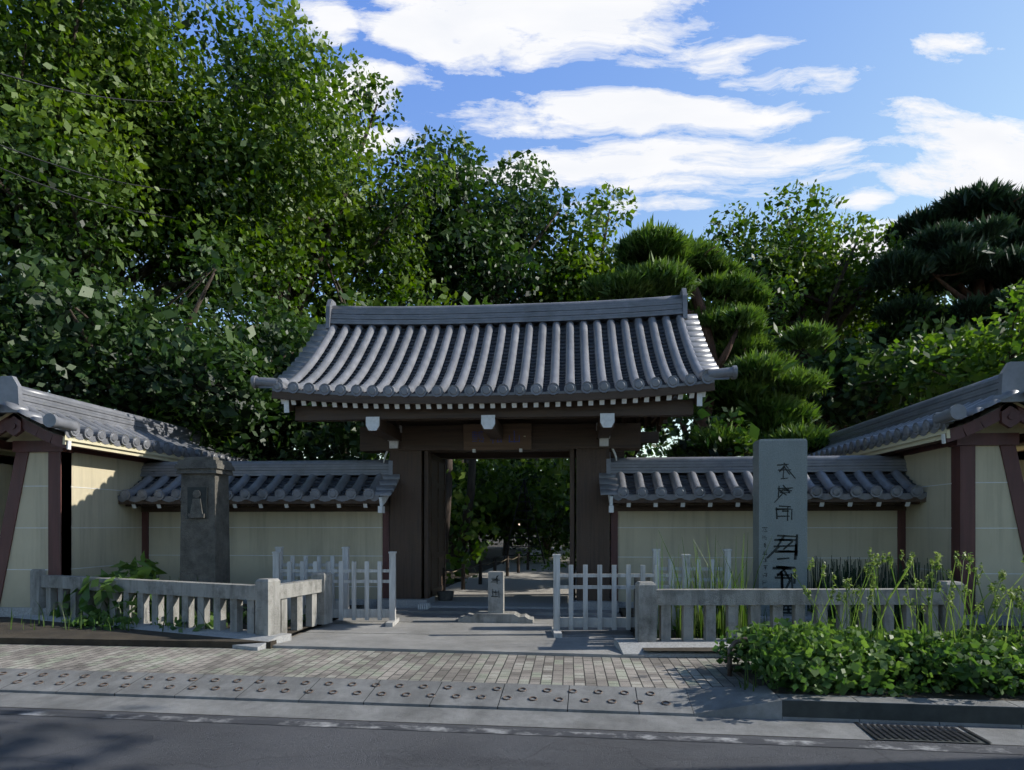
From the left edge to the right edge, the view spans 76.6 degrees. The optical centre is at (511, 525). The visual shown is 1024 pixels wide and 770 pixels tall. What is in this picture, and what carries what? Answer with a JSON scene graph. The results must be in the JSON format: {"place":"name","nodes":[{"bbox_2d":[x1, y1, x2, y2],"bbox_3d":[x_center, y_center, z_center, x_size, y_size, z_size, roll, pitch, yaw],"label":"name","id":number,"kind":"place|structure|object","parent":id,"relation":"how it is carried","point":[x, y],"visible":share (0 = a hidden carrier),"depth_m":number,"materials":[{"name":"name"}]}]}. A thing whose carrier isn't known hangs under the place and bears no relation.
{"place":"outdoors","nodes":[
{"label":"outdoors","id":0,"kind":"place"},
{"bbox_2d":[0,73,177,218],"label":"utility wires","id":1,"kind":"object","parent":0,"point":[77,171],"visible":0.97,"depth_m":12.56,"materials":[{"name":"metal"}]},
{"bbox_2d":[134,387,240,456],"bbox_3d":[-7.125,-2.177,14.064,2.107,1.648,1.950,0,0,23],"label":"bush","id":2,"kind":"object","parent":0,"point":[210,443],"visible":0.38,"depth_m":13.84,"materials":[{"name":"green plant"}]},
{"bbox_2d":[0,0,385,322],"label":"tree","id":3,"kind":"object","parent":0,"point":[82,124],"visible":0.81,"depth_m":15.98,"materials":[{"name":"green plant"}]},
{"bbox_2d":[82,294,373,459],"bbox_3d":[-6.209,-3.694,16.605,7.921,4.611,5.670,0,0,5],"label":"tree","id":4,"kind":"object","parent":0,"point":[280,412],"visible":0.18,"depth_m":15.51,"materials":[{"name":"green plant"}]},
{"bbox_2d":[194,287,491,452],"bbox_3d":[-4.672,-2.692,19.704,9.479,8.440,6.574,0,0,5],"label":"tree","id":5,"kind":"object","parent":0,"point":[351,293],"depth_m":18.68,"materials":[{"name":"green plant"}]},
{"bbox_2d":[83,390,759,460],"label":"shrubs","id":6,"kind":"object","parent":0,"point":[309,451],"visible":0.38,"depth_m":14.47,"materials":[{"name":"green plant"}]},
{"bbox_2d":[351,124,584,556],"bbox_3d":[-2.443,-7.293,27.765,11.079,17.569,9.796,0,0,5],"label":"tree","id":7,"kind":"object","parent":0,"point":[491,241],"depth_m":25.78,"materials":[{"name":"green plant"}]},
{"bbox_2d":[323,428,677,549],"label":"trees","id":8,"kind":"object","parent":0,"point":[657,451],"depth_m":37.15,"materials":[{"name":"green plant"}]},
{"bbox_2d":[0,529,1023,745],"bbox_3d":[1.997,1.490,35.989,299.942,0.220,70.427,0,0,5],"label":"pavement","id":9,"kind":"structure","parent":0,"point":[433,657],"depth_m":6.61,"materials":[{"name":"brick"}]},
{"bbox_2d":[0,451,15,532],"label":"street wall","id":10,"kind":"structure","parent":9,"relation":"on","point":[7,459],"depth_m":10.37,"materials":[{"name":"paint"}]},
{"bbox_2d":[0,205,152,395],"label":"tree","id":11,"kind":"object","parent":9,"relation":"on","point":[98,255],"visible":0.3,"depth_m":14.34,"materials":[{"name":"green plant"}]},
{"bbox_2d":[56,551,166,620],"bbox_3d":[-5.931,0.956,9.642,2.074,1.144,1.412,0,0,5],"label":"bed plant","id":12,"kind":"object","parent":9,"relation":"on","point":[149,569],"visible":0.56,"depth_m":9.38,"materials":[{"name":"green plant"}]},
{"bbox_2d":[0,0,239,399],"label":"tree","id":13,"kind":"object","parent":9,"relation":"on","point":[146,270],"visible":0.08,"depth_m":16.63,"materials":[{"name":"brown plant"}]},
{"bbox_2d":[0,376,303,616],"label":"wall","id":14,"kind":"structure","parent":9,"relation":"on","point":[77,467],"depth_m":10.05,"materials":[{"name":"paint"}]},
{"bbox_2d":[0,228,317,441],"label":"low tree","id":15,"kind":"object","parent":9,"relation":"on","point":[78,358],"depth_m":13.28,"materials":[{"name":"green plant"}]},
{"bbox_2d":[10,569,332,650],"bbox_3d":[-5.013,1.075,9.464,5.138,0.810,1.706,0,0,24],"label":"stone fence","id":16,"kind":"object","parent":9,"relation":"on","point":[266,598],"visible":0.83,"depth_m":8.70,"materials":[{"name":"stone"}]},
{"bbox_2d":[158,575,227,622],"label":"plants","id":17,"kind":"object","parent":9,"relation":"on","point":[194,603],"visible":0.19,"depth_m":9.19,"materials":[{"name":"green plant"}]},
{"bbox_2d":[174,457,243,617],"bbox_3d":[-4.600,0.220,9.728,0.840,2.460,0.720,0,0,5],"label":"stone monument","id":18,"kind":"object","parent":9,"relation":"on","point":[204,545],"depth_m":9.53,"materials":[{"name":"grey stone"}]},
{"bbox_2d":[118,456,399,608],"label":"side wall","id":19,"kind":"structure","parent":9,"relation":"on","point":[312,510],"depth_m":11.47,"materials":[{"name":"paint"}]},
{"bbox_2d":[213,358,346,460],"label":"bare tree","id":20,"kind":"object","parent":9,"relation":"on","point":[252,440],"visible":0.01,"depth_m":16.36,"materials":[{"name":"green plant"}]},
{"bbox_2d":[161,94,426,319],"bbox_3d":[-7.392,-6.569,20.954,8.657,16.189,7.542,0,0,-29],"label":"tree","id":21,"kind":"object","parent":9,"relation":"on","point":[292,292],"visible":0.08,"depth_m":21.02,"materials":[{"name":"brown plant"}]},
{"bbox_2d":[108,0,458,314],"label":"tree","id":22,"kind":"object","parent":21,"relation":"attached to","point":[349,233],"visible":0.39,"depth_m":19.38,"materials":[{"name":"green plant"}]},
{"bbox_2d":[275,547,349,608],"bbox_3d":[-3.114,0.849,10.125,1.156,1.022,0.105,0,0,2],"label":"picket barrier","id":23,"kind":"object","parent":9,"relation":"on","point":[345,555],"visible":0.48,"depth_m":10.10,"materials":[{"name":"white wood"}]},
{"bbox_2d":[272,551,398,626],"bbox_3d":[-2.597,0.917,9.498,1.802,1.062,0.550,0,0,0],"label":"picket barrier","id":24,"kind":"object","parent":9,"relation":"on","point":[366,613],"visible":0.74,"depth_m":9.48,"materials":[{"name":"white wood"}]},
{"bbox_2d":[326,259,401,459],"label":"tree trunk","id":25,"kind":"object","parent":9,"relation":"on","point":[341,299],"visible":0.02,"depth_m":21.00,"materials":[{"name":"brown plant"}]},
{"bbox_2d":[273,235,457,323],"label":"tree","id":26,"kind":"object","parent":9,"relation":"on","point":[404,280],"visible":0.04,"depth_m":21.32,"materials":[{"name":"green plant"}]},
{"bbox_2d":[418,591,453,608],"bbox_3d":[-1.321,1.334,11.473,0.318,0.228,1.277,0,0,12],"label":"gateway pot and stand","id":27,"kind":"object","parent":9,"relation":"on","point":[445,595],"visible":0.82,"depth_m":11.81,"materials":[{"name":"stone"}]},
{"bbox_2d":[443,552,528,590],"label":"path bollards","id":28,"kind":"object","parent":9,"relation":"on","point":[463,567],"visible":0.89,"depth_m":15.14,"materials":[{"name":"grey stone"}]},
{"bbox_2d":[250,288,737,612],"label":"temple gate","id":29,"kind":"structure","parent":9,"relation":"on","point":[422,393],"depth_m":11.03,"materials":[{"name":"tile"}]},
{"bbox_2d":[458,571,533,622],"bbox_3d":[-0.237,1.073,9.798,1.120,0.750,0.340,0,0,5],"label":"stone marker","id":30,"kind":"object","parent":9,"relation":"on","point":[496,612],"visible":1,"depth_m":9.70,"materials":[{"name":"stone"}]},
{"bbox_2d":[444,459,552,577],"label":"tree trunks","id":31,"kind":"object","parent":9,"relation":"on","point":[471,478],"visible":0.12,"depth_m":19.97,"materials":[{"name":"brown plant"}]},
{"bbox_2d":[363,451,640,583],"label":"garden shrubs","id":32,"kind":"object","parent":9,"relation":"on","point":[554,473],"visible":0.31,"depth_m":21.15,"materials":[{"name":"green plant"}]},
{"bbox_2d":[49,597,969,637],"bbox_3d":[-0.320,1.348,9.529,13.435,0.437,2.956,0,0,5],"label":"bed ground cover","id":33,"kind":"object","parent":9,"relation":"on","point":[89,620],"visible":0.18,"depth_m":8.80,"materials":[{"name":"green plant"}]},
{"bbox_2d":[451,459,569,546],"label":"trees","id":34,"kind":"object","parent":9,"relation":"on","point":[501,510],"visible":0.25,"depth_m":24.66,"materials":[{"name":"green plant"}]},
{"bbox_2d":[8,598,1013,691],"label":"weeds","id":35,"kind":"object","parent":9,"relation":"on","point":[746,685],"visible":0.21,"depth_m":8.67,"materials":[{"name":"green plant"}]},
{"bbox_2d":[502,479,545,563],"bbox_3d":[0.506,-0.119,23.943,1.550,3.026,1.953,0,0,5],"label":"stepladder","id":36,"kind":"object","parent":9,"relation":"on","point":[527,528],"visible":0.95,"depth_m":23.00,"materials":[{"name":"metal"}]},
{"bbox_2d":[511,547,569,570],"bbox_3d":[1.288,1.580,22.053,2.974,1.568,5.366,0,0,5],"label":"shrub","id":37,"kind":"object","parent":9,"relation":"on","point":[540,558],"visible":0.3,"depth_m":23.48,"materials":[{"name":"green plant"}]},
{"bbox_2d":[512,210,609,301],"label":"tree trunk","id":38,"kind":"object","parent":9,"relation":"on","point":[605,235],"visible":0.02,"depth_m":29.15,"materials":[{"name":"brown plant"}]},
{"bbox_2d":[488,182,690,303],"bbox_3d":[3.405,-11.764,30.657,11.552,8.208,8.403,0,0,-17],"label":"tree","id":39,"kind":"object","parent":38,"relation":"on","point":[563,263],"visible":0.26,"depth_m":28.31,"materials":[{"name":"green plant"}]},
{"bbox_2d":[552,554,690,637],"bbox_3d":[1.451,0.917,8.611,1.822,1.062,0.550,0,0,0],"label":"picket barrier","id":40,"kind":"object","parent":9,"relation":"on","point":[599,621],"visible":0.72,"depth_m":8.60,"materials":[{"name":"white wood"}]},
{"bbox_2d":[625,426,651,457],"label":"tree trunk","id":41,"kind":"object","parent":9,"relation":"on","point":[629,455],"visible":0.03,"depth_m":19.87,"materials":[{"name":"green plant"}]},
{"bbox_2d":[641,417,688,444],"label":"tree","id":42,"kind":"object","parent":41,"relation":"on","point":[662,437],"visible":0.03,"depth_m":19.45,"materials":[{"name":"green plant"}]},
{"bbox_2d":[652,549,731,619],"bbox_3d":[2.554,0.849,9.227,1.106,1.022,0.105,0,0,2],"label":"picket barrier","id":43,"kind":"object","parent":9,"relation":"on","point":[656,553],"visible":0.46,"depth_m":9.21,"materials":[{"name":"white wood"}]},
{"bbox_2d":[653,532,771,637],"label":"tall grass","id":44,"kind":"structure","parent":9,"relation":"on","point":[720,615],"depth_m":8.06,"materials":[{"name":"green plant"}]},
{"bbox_2d":[727,637,768,675],"bbox_3d":[2.424,1.288,6.361,0.619,0.384,0.053,0,0,2],"label":"planter guard rail","id":45,"kind":"object","parent":9,"relation":"on","point":[729,662],"visible":0.39,"depth_m":6.35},
{"bbox_2d":[599,452,926,616],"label":"side wall","id":46,"kind":"structure","parent":9,"relation":"on","point":[856,506],"depth_m":10.74,"materials":[{"name":"paint"}]},
{"bbox_2d":[738,439,813,626],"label":"stone pillar","id":47,"kind":"structure","parent":9,"relation":"on","point":[780,492],"depth_m":9.14,"materials":[{"name":"grey stone"}]},
{"bbox_2d":[614,577,963,657],"bbox_3d":[3.394,1.075,7.927,4.288,0.810,1.718,0,0,5],"label":"stone fence","id":48,"kind":"object","parent":9,"relation":"on","point":[649,596],"visible":0.65,"depth_m":7.65,"materials":[{"name":"stone"}]},
{"bbox_2d":[712,617,1023,697],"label":"planter ground cover","id":49,"kind":"object","parent":9,"relation":"on","point":[807,655],"visible":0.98,"depth_m":5.61,"materials":[{"name":"green plant"}]},
{"bbox_2d":[795,556,1023,678],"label":"tall weeds","id":50,"kind":"object","parent":49,"relation":"in","point":[987,624],"visible":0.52,"depth_m":6.11,"materials":[{"name":"plant"}]},
{"bbox_2d":[792,547,1023,612],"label":"plants","id":51,"kind":"object","parent":50,"relation":"attached to","point":[1012,594],"visible":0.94,"depth_m":6.08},
{"bbox_2d":[791,259,954,396],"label":"tree","id":52,"kind":"object","parent":9,"relation":"on","point":[918,324],"depth_m":29.94,"materials":[{"name":"green plant"}]},
{"bbox_2d":[763,315,984,431],"bbox_3d":[10.948,-2.726,20.637,7.838,8.481,7.060,0,0,5],"label":"tree","id":53,"kind":"object","parent":9,"relation":"on","point":[856,364],"depth_m":19.71,"materials":[{"name":"green plant"}]},
{"bbox_2d":[807,554,976,630],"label":"horsetails","id":54,"kind":"object","parent":9,"relation":"on","point":[838,580],"visible":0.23,"depth_m":9.21,"materials":[{"name":"green plant"}]},
{"bbox_2d":[807,361,1023,625],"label":"building","id":55,"kind":"structure","parent":9,"relation":"on","point":[956,449],"depth_m":9.12,"materials":[{"name":"paint"}]},
{"bbox_2d":[1016,446,1023,480],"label":"street wall","id":56,"kind":"structure","parent":9,"relation":"on","point":[1020,450],"depth_m":9.73,"materials":[{"name":"paint"}]},
{"bbox_2d":[0,692,1023,769],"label":"road","id":57,"kind":"structure","parent":0,"point":[55,736],"depth_m":4.82,"materials":[{"name":"grey asphalt"}]},
{"bbox_2d":[0,0,1023,524],"label":"sky","id":58,"kind":"structure","parent":0,"point":[699,107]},
{"bbox_2d":[578,215,841,456],"bbox_3d":[4.739,-2.939,15.718,6.236,8.851,3.956,0,0,-13],"label":"pine tree","id":59,"kind":"object","parent":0,"point":[653,260],"depth_m":15.19,"materials":[{"name":"green plant"}]},
{"bbox_2d":[689,179,956,366],"bbox_3d":[11.464,-5.515,24.605,10.084,14.037,9.133,0,0,5],"label":"tree","id":60,"kind":"object","parent":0,"point":[813,260],"depth_m":23.18,"materials":[{"name":"green plant"}]},
{"bbox_2d":[861,177,1023,363],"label":"pine","id":61,"kind":"object","parent":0,"point":[989,247],"depth_m":21.05,"materials":[{"name":"green plant"}]},
{"bbox_2d":[882,278,1023,410],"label":"tree","id":62,"kind":"object","parent":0,"point":[980,363],"depth_m":16.06,"materials":[{"name":"green plant"}]},
{"bbox_2d":[940,627,1023,669],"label":"plants","id":63,"kind":"object","parent":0,"point":[980,631],"visible":0.11,"depth_m":6.04,"materials":[{"name":"green plant"}]}
]}

